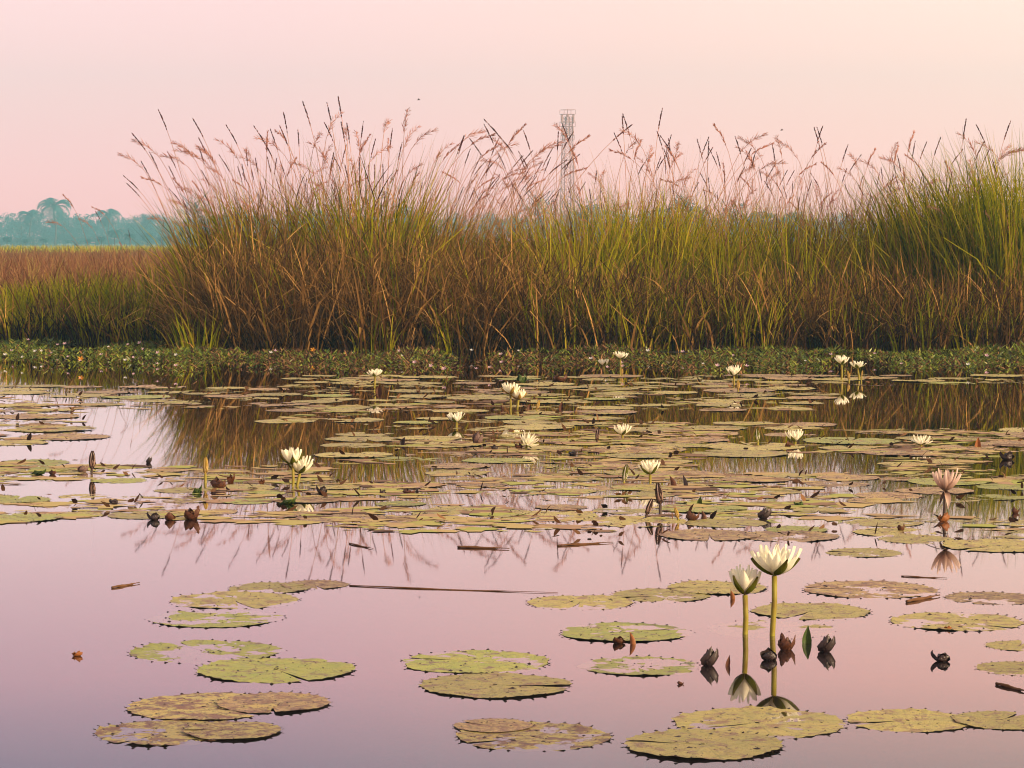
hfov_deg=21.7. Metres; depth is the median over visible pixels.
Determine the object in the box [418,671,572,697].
lily pad
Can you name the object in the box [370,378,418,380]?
lily pad
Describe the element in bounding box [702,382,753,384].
lily pad
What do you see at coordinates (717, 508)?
lily pad
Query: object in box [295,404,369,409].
lily pad
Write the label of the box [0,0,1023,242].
sky
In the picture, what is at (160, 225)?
tree
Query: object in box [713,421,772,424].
lily pad
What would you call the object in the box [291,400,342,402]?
lily pad
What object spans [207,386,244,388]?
lily pad
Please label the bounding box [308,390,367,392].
lily pad
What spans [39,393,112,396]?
lily pad
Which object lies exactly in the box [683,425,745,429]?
lily pad
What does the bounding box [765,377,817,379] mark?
lily pad
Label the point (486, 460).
lily pad
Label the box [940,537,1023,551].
lily pad
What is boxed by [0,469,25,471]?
lily pad
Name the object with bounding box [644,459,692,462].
lily pad
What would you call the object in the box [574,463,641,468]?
lily pad
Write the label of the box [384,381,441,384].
lily pad
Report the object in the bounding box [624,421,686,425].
lily pad
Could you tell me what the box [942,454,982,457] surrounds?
lily pad
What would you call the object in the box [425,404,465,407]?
lily pad
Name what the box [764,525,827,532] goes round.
lily pad
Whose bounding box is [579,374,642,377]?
lily pad
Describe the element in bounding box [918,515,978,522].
lily pad
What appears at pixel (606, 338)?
grass tussock
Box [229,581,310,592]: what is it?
lily pad
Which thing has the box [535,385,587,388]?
lily pad
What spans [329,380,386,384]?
lily pad
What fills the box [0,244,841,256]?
meadow grass
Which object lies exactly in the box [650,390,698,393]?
lily pad
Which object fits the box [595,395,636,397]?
lily pad
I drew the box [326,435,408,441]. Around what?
lily pad
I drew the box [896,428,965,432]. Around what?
lily pad
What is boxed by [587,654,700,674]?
lily pad
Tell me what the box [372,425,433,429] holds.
lily pad
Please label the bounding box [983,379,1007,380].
lily pad
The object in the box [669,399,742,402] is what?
lily pad
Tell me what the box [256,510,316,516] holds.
lily pad
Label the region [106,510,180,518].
lily pad
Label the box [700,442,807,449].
lily pad
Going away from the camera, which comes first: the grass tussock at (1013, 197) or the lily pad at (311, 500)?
the lily pad at (311, 500)
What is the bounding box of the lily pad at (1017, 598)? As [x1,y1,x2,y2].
[945,591,1023,604]
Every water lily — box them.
[279,447,302,485]
[288,455,313,485]
[366,369,382,390]
[447,412,464,426]
[500,381,519,409]
[510,389,526,409]
[520,431,538,448]
[597,359,609,373]
[613,351,628,374]
[614,423,631,437]
[638,459,659,482]
[726,365,740,386]
[728,564,761,767]
[750,543,801,767]
[785,429,803,443]
[834,355,848,379]
[849,360,866,379]
[910,434,932,446]
[920,468,969,514]
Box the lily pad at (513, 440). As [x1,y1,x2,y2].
[491,438,571,443]
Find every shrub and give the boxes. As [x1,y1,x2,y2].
[1,235,37,245]
[22,235,50,245]
[29,236,57,245]
[42,233,65,245]
[51,237,76,245]
[58,233,90,245]
[63,236,106,245]
[73,236,119,245]
[100,236,127,245]
[110,238,137,244]
[132,236,155,245]
[135,236,172,245]
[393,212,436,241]
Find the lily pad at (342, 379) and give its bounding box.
[326,379,360,380]
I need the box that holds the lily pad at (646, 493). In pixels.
[603,491,673,497]
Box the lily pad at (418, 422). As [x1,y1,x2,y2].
[394,420,437,423]
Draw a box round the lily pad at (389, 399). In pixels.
[367,398,418,400]
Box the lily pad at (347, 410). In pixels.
[325,409,365,411]
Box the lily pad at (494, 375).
[479,375,509,376]
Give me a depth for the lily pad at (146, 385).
13.34 m
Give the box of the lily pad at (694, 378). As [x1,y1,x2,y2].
[640,377,701,379]
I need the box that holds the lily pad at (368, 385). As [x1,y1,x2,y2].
[354,385,395,387]
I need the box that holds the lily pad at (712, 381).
[673,379,727,382]
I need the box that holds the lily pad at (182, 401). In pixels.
[162,400,201,403]
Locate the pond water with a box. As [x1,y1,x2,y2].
[0,344,1023,755]
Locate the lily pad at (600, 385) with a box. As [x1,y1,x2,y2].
[583,384,623,386]
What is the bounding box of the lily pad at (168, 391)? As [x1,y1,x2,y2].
[146,391,189,392]
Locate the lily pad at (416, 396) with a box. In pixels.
[389,394,448,397]
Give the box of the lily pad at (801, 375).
[792,374,838,376]
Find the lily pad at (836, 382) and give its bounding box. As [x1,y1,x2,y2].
[812,381,847,383]
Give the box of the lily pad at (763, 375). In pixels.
[724,373,790,376]
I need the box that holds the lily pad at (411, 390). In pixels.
[388,389,442,392]
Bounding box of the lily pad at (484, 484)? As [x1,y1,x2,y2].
[455,482,507,486]
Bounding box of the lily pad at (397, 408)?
[369,408,432,411]
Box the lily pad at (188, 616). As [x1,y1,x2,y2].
[148,608,286,627]
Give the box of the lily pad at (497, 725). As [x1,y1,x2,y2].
[452,718,534,731]
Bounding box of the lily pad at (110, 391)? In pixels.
[76,390,138,393]
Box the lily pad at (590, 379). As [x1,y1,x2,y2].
[581,378,634,380]
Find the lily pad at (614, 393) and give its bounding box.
[589,392,643,394]
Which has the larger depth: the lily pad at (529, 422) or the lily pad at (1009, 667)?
the lily pad at (529, 422)
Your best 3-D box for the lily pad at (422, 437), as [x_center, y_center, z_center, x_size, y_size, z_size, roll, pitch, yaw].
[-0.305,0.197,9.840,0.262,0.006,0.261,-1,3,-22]
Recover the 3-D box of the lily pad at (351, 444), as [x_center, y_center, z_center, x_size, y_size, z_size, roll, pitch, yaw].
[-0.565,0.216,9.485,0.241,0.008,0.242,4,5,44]
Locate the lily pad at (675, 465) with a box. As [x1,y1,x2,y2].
[659,464,691,466]
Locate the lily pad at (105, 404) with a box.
[76,402,124,405]
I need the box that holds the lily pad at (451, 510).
[409,505,531,518]
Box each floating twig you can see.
[111,582,139,587]
[349,543,373,548]
[349,585,557,592]
[457,546,508,548]
[557,542,611,545]
[901,575,943,577]
[905,594,939,602]
[995,682,1023,690]
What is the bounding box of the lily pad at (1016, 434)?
[994,432,1023,437]
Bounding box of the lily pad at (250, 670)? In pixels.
[194,657,356,683]
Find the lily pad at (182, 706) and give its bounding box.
[125,691,279,719]
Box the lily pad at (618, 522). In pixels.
[583,515,686,526]
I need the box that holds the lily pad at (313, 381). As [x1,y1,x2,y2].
[295,381,329,382]
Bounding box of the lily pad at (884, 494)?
[854,492,922,498]
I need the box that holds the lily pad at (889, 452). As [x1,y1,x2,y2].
[855,447,956,455]
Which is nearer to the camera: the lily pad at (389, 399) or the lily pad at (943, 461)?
the lily pad at (943, 461)
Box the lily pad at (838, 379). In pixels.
[811,377,864,380]
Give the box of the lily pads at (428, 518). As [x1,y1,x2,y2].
[0,382,1023,533]
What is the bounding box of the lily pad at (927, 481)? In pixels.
[907,478,986,484]
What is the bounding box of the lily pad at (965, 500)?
[939,497,979,501]
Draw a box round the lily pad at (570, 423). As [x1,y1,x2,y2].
[552,421,607,424]
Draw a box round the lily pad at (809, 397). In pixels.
[786,396,837,398]
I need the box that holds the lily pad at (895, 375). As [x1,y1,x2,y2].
[880,374,910,375]
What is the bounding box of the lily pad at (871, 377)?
[850,376,897,378]
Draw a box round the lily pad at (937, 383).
[922,381,974,384]
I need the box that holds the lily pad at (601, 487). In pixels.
[579,485,613,489]
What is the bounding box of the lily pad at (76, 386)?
[59,385,103,387]
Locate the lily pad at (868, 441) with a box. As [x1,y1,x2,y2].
[801,437,900,444]
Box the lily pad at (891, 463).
[877,461,929,465]
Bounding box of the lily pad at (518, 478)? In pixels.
[493,476,534,480]
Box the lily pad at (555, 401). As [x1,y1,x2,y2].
[520,399,594,402]
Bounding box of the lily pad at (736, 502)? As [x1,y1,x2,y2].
[709,499,775,503]
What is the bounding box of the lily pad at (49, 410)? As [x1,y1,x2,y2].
[21,408,70,411]
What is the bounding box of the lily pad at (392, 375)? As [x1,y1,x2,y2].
[359,374,402,376]
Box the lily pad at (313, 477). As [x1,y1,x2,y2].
[289,477,336,481]
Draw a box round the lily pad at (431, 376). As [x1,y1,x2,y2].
[397,375,456,377]
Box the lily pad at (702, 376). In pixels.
[688,375,722,376]
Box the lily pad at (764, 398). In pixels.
[744,397,786,398]
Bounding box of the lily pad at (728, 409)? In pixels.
[698,408,746,410]
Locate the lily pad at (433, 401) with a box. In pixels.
[414,400,453,402]
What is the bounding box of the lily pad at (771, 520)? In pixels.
[767,518,843,523]
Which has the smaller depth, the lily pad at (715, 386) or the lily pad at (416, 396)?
the lily pad at (416, 396)
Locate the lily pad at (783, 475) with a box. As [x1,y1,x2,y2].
[763,473,810,477]
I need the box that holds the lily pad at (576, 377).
[559,376,591,377]
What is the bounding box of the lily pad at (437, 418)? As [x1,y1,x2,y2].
[415,417,448,419]
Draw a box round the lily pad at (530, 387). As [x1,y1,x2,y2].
[460,386,536,389]
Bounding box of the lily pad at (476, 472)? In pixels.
[424,470,486,475]
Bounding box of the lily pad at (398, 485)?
[371,481,441,487]
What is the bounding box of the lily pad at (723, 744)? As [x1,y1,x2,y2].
[621,726,782,759]
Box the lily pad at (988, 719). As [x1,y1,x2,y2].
[950,710,1023,729]
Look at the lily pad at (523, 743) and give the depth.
3.88 m
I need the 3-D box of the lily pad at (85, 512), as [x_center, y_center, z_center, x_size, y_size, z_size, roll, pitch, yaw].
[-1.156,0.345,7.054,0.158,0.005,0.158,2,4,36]
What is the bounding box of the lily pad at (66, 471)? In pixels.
[20,470,84,475]
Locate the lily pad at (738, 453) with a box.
[692,449,787,456]
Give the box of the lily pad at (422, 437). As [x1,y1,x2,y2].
[397,435,461,439]
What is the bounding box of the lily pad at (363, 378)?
[339,377,387,378]
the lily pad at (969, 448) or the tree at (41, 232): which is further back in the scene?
the tree at (41, 232)
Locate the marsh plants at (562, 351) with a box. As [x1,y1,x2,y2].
[0,336,1023,373]
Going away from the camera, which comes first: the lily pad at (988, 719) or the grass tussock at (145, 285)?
the lily pad at (988, 719)
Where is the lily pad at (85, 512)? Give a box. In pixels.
[49,511,104,516]
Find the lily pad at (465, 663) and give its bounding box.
[401,648,550,672]
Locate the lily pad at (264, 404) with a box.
[245,402,310,405]
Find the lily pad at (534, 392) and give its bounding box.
[473,389,548,393]
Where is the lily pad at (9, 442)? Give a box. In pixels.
[0,439,47,445]
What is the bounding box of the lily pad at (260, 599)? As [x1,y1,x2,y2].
[170,590,301,608]
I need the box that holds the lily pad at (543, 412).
[523,411,558,413]
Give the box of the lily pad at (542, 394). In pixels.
[526,393,565,395]
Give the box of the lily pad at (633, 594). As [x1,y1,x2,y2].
[612,588,711,601]
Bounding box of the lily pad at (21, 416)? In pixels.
[0,413,80,418]
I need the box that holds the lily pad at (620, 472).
[604,470,642,474]
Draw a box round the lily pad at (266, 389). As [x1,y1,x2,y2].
[248,388,288,389]
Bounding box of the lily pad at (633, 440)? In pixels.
[577,438,643,443]
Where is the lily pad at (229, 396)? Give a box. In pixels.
[205,394,259,397]
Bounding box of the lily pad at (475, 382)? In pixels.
[453,381,495,383]
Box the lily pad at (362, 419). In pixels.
[312,417,383,421]
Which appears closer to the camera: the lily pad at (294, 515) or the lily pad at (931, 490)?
the lily pad at (294, 515)
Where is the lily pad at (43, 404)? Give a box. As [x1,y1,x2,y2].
[0,402,57,406]
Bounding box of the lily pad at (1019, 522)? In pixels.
[1010,519,1023,526]
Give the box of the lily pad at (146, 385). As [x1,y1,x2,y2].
[119,384,185,388]
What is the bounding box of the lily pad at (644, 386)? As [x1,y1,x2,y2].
[626,385,678,387]
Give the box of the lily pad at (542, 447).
[528,445,583,450]
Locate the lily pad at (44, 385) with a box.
[16,384,66,386]
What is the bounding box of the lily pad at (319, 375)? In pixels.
[302,375,334,376]
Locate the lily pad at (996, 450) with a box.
[976,449,1023,455]
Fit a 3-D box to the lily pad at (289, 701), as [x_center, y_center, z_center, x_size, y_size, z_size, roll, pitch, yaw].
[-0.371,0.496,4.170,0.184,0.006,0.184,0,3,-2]
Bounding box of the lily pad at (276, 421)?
[254,419,314,422]
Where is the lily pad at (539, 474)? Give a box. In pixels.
[503,469,571,475]
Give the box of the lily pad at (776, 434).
[764,432,815,436]
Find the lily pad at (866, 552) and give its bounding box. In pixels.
[825,547,900,556]
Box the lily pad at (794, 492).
[749,489,802,494]
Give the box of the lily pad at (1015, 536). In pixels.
[978,527,1023,537]
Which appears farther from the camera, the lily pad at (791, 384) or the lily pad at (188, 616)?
the lily pad at (791, 384)
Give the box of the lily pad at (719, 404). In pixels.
[696,403,743,406]
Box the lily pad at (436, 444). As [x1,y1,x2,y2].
[386,439,492,447]
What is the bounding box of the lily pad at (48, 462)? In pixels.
[4,458,68,465]
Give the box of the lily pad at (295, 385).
[277,384,320,386]
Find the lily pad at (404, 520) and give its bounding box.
[364,514,444,522]
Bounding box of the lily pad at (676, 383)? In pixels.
[662,383,692,384]
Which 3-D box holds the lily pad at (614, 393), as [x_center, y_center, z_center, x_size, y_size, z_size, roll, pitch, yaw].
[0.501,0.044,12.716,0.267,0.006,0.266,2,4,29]
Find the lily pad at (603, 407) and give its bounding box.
[577,405,632,408]
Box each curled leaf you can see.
[30,469,45,474]
[49,469,56,474]
[72,651,82,655]
[77,465,87,471]
[109,499,117,503]
[147,512,159,519]
[165,512,175,519]
[184,505,199,519]
[192,485,202,493]
[210,476,225,487]
[227,473,234,482]
[278,496,296,503]
[316,485,326,493]
[402,489,414,492]
[472,432,482,442]
[514,443,521,448]
[516,374,526,382]
[552,374,567,381]
[613,636,624,643]
[630,633,635,643]
[670,476,676,485]
[683,475,687,485]
[686,510,699,519]
[700,646,718,665]
[701,511,706,518]
[725,655,729,665]
[730,591,734,598]
[757,507,771,518]
[760,647,776,660]
[777,633,795,649]
[802,626,811,642]
[817,634,835,651]
[897,525,904,530]
[931,650,949,661]
[937,512,949,521]
[975,437,980,446]
[999,451,1014,459]
[1012,506,1019,512]
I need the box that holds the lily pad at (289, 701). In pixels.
[216,690,330,712]
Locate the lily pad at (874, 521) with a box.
[844,518,923,526]
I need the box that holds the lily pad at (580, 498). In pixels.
[548,495,604,500]
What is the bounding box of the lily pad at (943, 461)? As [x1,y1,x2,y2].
[920,459,977,463]
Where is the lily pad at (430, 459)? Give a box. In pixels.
[421,457,464,461]
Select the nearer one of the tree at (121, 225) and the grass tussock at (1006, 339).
the grass tussock at (1006, 339)
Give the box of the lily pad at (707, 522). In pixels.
[682,517,768,527]
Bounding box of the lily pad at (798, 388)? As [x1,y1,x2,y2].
[759,386,815,389]
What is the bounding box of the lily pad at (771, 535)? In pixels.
[737,530,838,541]
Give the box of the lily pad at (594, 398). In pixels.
[584,397,625,399]
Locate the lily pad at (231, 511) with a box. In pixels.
[207,508,237,514]
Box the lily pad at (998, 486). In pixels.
[975,482,1023,489]
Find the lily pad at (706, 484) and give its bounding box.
[682,482,730,486]
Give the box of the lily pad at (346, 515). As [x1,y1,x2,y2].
[296,513,386,522]
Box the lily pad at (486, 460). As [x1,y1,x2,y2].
[462,457,530,462]
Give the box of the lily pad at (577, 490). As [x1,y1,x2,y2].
[545,488,596,492]
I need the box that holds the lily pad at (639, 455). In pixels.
[605,453,667,457]
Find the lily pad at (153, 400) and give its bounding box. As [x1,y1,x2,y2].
[133,399,183,401]
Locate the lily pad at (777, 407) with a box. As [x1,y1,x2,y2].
[752,406,813,409]
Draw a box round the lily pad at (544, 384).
[510,381,574,385]
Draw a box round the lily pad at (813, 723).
[671,704,848,738]
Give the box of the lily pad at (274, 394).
[246,392,300,395]
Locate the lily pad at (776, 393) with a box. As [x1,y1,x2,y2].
[756,392,793,393]
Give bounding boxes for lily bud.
[89,451,95,474]
[203,457,208,482]
[595,428,599,442]
[622,464,627,482]
[645,498,652,516]
[655,482,662,513]
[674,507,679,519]
[736,380,739,391]
[755,428,759,444]
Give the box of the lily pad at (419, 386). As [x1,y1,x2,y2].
[400,385,442,387]
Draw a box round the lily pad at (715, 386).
[691,385,732,387]
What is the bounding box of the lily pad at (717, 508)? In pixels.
[662,503,746,511]
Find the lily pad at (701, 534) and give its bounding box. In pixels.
[658,528,761,540]
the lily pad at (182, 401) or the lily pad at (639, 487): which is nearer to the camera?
the lily pad at (639, 487)
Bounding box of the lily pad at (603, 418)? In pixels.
[581,416,625,419]
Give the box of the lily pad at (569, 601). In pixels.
[526,593,635,609]
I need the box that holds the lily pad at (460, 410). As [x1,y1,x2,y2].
[432,409,488,412]
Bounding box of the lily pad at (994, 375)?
[970,373,1023,376]
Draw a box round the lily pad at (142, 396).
[100,394,169,398]
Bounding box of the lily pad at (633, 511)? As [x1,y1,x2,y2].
[593,507,658,514]
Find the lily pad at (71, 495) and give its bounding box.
[58,494,106,497]
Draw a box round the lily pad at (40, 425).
[19,422,66,425]
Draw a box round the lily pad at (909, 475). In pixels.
[905,472,970,478]
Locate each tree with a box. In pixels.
[0,213,24,244]
[0,216,19,244]
[2,237,12,241]
[3,216,39,244]
[8,210,50,244]
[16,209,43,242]
[26,220,60,244]
[36,198,72,245]
[36,216,71,237]
[42,213,90,245]
[63,213,119,245]
[66,214,99,238]
[72,214,124,244]
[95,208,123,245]
[97,236,104,245]
[99,217,137,244]
[106,229,124,245]
[122,213,159,245]
[123,215,158,245]
[123,234,135,246]
[133,214,174,243]
[140,233,153,246]
[149,213,178,244]
[170,191,213,244]
[212,208,258,242]
[261,207,314,236]
[404,212,455,235]
[441,213,469,239]
[462,212,505,244]
[489,212,540,236]
[497,216,526,238]
[517,187,563,235]
[522,215,568,243]
[558,211,580,240]
[561,194,600,244]
[575,204,623,240]
[658,194,709,235]
[705,202,777,238]
[770,212,812,238]
[825,211,854,235]
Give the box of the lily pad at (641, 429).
[617,427,682,431]
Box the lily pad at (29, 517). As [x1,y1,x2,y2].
[0,513,60,521]
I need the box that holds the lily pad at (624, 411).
[561,409,636,414]
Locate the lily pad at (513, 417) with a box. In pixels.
[483,415,562,419]
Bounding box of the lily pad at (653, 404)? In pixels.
[617,402,673,405]
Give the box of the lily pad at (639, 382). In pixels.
[601,381,671,384]
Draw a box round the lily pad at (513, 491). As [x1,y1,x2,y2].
[476,491,538,496]
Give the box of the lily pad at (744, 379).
[723,378,763,380]
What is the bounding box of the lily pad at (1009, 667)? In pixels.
[975,661,1023,675]
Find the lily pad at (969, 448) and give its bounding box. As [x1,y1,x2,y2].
[932,444,1008,449]
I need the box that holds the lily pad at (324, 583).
[282,579,350,588]
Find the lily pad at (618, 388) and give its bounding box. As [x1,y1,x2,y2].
[588,387,638,389]
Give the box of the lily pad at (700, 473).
[647,470,722,477]
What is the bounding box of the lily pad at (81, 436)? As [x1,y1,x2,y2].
[22,433,110,439]
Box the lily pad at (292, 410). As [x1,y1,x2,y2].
[266,408,313,411]
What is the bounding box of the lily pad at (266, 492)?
[225,490,285,495]
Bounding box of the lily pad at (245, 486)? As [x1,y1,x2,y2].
[207,484,274,490]
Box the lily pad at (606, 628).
[559,621,694,640]
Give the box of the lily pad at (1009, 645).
[985,640,1023,650]
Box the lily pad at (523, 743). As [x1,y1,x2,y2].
[456,721,613,751]
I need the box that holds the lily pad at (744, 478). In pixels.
[721,475,790,481]
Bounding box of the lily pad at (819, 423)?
[783,422,835,425]
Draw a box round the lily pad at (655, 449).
[588,444,688,453]
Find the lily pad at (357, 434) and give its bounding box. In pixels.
[336,432,396,435]
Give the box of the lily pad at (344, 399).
[317,397,358,400]
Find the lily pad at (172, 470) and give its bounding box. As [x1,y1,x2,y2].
[145,468,187,471]
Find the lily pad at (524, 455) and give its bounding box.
[494,451,565,455]
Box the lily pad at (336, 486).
[310,484,359,488]
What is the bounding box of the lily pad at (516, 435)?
[503,432,583,436]
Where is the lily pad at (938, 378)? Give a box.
[926,377,980,379]
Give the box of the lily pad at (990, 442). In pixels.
[981,440,1023,446]
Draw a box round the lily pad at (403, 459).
[370,456,421,460]
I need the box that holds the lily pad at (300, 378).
[281,377,315,379]
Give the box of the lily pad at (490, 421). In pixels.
[460,419,498,422]
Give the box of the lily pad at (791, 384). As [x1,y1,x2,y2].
[764,384,806,385]
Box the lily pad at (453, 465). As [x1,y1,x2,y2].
[422,462,491,467]
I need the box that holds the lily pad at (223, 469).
[194,469,249,473]
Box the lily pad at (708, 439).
[655,436,728,442]
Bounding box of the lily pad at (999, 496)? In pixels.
[968,494,1023,499]
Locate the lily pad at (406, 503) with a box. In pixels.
[376,500,425,505]
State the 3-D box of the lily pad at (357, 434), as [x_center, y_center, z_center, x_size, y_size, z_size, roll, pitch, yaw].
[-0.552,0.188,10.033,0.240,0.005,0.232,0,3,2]
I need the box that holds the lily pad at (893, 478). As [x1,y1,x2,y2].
[879,477,923,480]
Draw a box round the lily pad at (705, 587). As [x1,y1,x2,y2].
[667,579,767,593]
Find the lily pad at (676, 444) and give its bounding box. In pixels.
[654,443,710,446]
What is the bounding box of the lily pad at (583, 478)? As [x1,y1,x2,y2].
[528,475,602,480]
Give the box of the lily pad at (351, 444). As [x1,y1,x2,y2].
[320,442,385,447]
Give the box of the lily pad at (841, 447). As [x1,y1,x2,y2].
[818,445,878,449]
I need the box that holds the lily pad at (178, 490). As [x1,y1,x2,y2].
[153,487,210,492]
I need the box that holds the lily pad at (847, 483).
[806,481,869,486]
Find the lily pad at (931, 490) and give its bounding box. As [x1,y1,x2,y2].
[895,487,974,493]
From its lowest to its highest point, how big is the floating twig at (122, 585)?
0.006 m
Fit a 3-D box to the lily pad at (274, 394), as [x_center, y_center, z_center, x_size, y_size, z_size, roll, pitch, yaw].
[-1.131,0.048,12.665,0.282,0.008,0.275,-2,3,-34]
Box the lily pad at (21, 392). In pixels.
[0,390,56,393]
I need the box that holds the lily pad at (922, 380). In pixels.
[892,379,944,381]
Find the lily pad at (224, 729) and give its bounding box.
[181,720,283,739]
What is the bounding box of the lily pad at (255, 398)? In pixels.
[226,397,279,400]
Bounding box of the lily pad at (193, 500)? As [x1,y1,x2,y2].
[162,497,214,502]
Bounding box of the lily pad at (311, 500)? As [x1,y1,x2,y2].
[273,496,337,502]
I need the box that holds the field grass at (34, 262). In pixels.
[0,244,840,300]
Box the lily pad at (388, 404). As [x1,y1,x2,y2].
[369,403,415,405]
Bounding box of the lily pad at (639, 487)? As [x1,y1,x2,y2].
[610,484,678,490]
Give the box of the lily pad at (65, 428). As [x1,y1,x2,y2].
[2,425,95,430]
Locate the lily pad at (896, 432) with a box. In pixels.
[855,430,908,433]
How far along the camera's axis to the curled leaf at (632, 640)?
4.79 m
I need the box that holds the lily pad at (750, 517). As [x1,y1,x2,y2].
[715,511,768,518]
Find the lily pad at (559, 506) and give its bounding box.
[535,504,587,509]
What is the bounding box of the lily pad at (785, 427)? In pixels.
[765,425,822,430]
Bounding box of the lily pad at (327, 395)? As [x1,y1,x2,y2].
[303,394,350,396]
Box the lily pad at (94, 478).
[58,477,101,480]
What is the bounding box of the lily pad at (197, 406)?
[184,403,214,407]
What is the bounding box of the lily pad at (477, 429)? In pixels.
[453,427,507,430]
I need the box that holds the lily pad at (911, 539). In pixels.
[877,534,953,543]
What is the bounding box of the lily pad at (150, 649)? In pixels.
[127,639,286,662]
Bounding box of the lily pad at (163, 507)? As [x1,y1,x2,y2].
[122,502,183,507]
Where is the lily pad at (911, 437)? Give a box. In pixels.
[896,436,943,439]
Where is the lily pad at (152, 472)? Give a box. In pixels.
[130,472,187,476]
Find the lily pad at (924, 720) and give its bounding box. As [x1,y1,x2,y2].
[846,707,973,732]
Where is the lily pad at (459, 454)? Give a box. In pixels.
[403,451,472,456]
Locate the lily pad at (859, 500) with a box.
[847,497,902,503]
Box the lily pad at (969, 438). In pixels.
[944,436,1001,440]
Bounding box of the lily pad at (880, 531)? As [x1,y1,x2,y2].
[853,527,937,535]
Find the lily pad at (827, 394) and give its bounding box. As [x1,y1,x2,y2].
[791,392,841,395]
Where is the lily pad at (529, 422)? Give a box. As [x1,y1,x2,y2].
[503,420,557,423]
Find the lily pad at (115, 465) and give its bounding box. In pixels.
[96,464,142,468]
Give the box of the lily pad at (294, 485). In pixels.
[264,483,310,486]
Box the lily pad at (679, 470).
[658,468,692,470]
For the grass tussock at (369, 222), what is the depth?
18.34 m
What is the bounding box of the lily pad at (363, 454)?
[313,451,392,456]
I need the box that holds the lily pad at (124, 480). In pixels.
[90,478,146,483]
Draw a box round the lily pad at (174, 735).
[92,719,218,744]
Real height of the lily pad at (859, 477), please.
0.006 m
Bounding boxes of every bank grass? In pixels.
[0,222,1023,339]
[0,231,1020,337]
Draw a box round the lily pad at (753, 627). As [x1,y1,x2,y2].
[728,620,835,631]
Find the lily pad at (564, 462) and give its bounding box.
[531,457,603,463]
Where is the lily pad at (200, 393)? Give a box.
[183,392,219,394]
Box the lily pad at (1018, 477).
[989,476,1023,479]
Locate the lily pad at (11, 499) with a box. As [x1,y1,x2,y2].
[0,495,50,502]
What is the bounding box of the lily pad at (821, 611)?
[748,601,872,619]
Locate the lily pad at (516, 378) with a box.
[497,378,541,379]
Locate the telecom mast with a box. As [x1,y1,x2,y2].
[559,109,575,239]
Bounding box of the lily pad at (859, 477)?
[816,474,879,479]
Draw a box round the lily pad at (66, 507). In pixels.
[42,503,90,507]
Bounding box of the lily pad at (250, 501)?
[219,498,271,503]
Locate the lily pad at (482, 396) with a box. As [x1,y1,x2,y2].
[447,394,513,399]
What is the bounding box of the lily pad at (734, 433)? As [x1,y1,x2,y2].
[646,430,738,436]
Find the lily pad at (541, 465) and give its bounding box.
[515,464,558,467]
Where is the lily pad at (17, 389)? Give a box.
[0,388,49,390]
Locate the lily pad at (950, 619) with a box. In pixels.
[889,612,1023,630]
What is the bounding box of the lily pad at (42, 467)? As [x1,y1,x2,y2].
[29,465,76,469]
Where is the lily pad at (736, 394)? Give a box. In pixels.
[716,392,773,396]
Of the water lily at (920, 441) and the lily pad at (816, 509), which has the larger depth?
the water lily at (920, 441)
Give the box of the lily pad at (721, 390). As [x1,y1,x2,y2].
[703,388,775,392]
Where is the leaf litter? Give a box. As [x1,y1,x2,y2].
[0,375,1023,535]
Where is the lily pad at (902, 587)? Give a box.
[801,579,938,598]
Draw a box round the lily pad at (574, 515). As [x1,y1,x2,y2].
[489,510,600,521]
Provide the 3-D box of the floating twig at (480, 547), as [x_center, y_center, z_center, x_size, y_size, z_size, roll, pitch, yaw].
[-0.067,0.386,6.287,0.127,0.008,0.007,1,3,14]
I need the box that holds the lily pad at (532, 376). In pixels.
[509,375,546,377]
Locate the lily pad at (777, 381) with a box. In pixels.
[755,381,797,382]
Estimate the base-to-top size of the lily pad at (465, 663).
0.008 m
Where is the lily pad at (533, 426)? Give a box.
[499,424,573,429]
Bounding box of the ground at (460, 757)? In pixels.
[0,243,1023,767]
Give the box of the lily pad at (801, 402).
[779,401,823,403]
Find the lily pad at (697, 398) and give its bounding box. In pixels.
[676,397,715,398]
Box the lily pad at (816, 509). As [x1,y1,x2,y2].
[792,507,844,512]
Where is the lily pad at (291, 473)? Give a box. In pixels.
[268,470,313,473]
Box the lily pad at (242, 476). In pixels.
[207,474,283,481]
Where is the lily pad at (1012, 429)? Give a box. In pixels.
[998,427,1023,431]
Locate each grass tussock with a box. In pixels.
[0,262,94,305]
[0,268,131,340]
[0,273,89,342]
[0,278,64,319]
[18,243,141,319]
[46,194,170,315]
[53,268,166,344]
[85,274,178,345]
[98,216,306,347]
[102,217,184,324]
[117,133,313,333]
[132,109,333,316]
[132,215,319,350]
[139,205,372,350]
[148,271,236,351]
[164,112,382,295]
[174,112,413,276]
[181,213,393,351]
[224,207,446,351]
[227,96,502,293]
[257,208,477,352]
[289,211,506,351]
[308,107,521,279]
[322,295,425,351]
[343,135,566,289]
[349,226,519,349]
[377,212,584,351]
[391,123,632,273]
[406,258,489,351]
[418,218,604,350]
[433,148,593,299]
[440,131,608,272]
[465,119,685,303]
[473,236,617,351]
[506,239,656,348]
[513,124,719,294]
[519,275,610,351]
[538,246,692,350]
[549,108,787,306]
[587,113,787,287]
[588,242,731,349]
[602,275,687,351]
[609,135,823,306]
[617,239,763,350]
[631,285,722,351]
[656,123,857,299]
[669,257,803,348]
[675,136,906,310]
[683,262,805,350]
[701,244,850,350]
[722,127,922,285]
[731,234,875,349]
[775,127,962,311]
[777,247,923,351]
[803,249,946,350]
[812,137,1023,290]
[827,119,1023,308]
[839,246,990,351]
[853,143,1023,292]
[854,278,940,351]
[867,128,1023,313]
[879,250,1022,349]
[906,124,1023,297]
[921,250,1023,351]
[931,264,1008,350]
[957,254,1023,348]

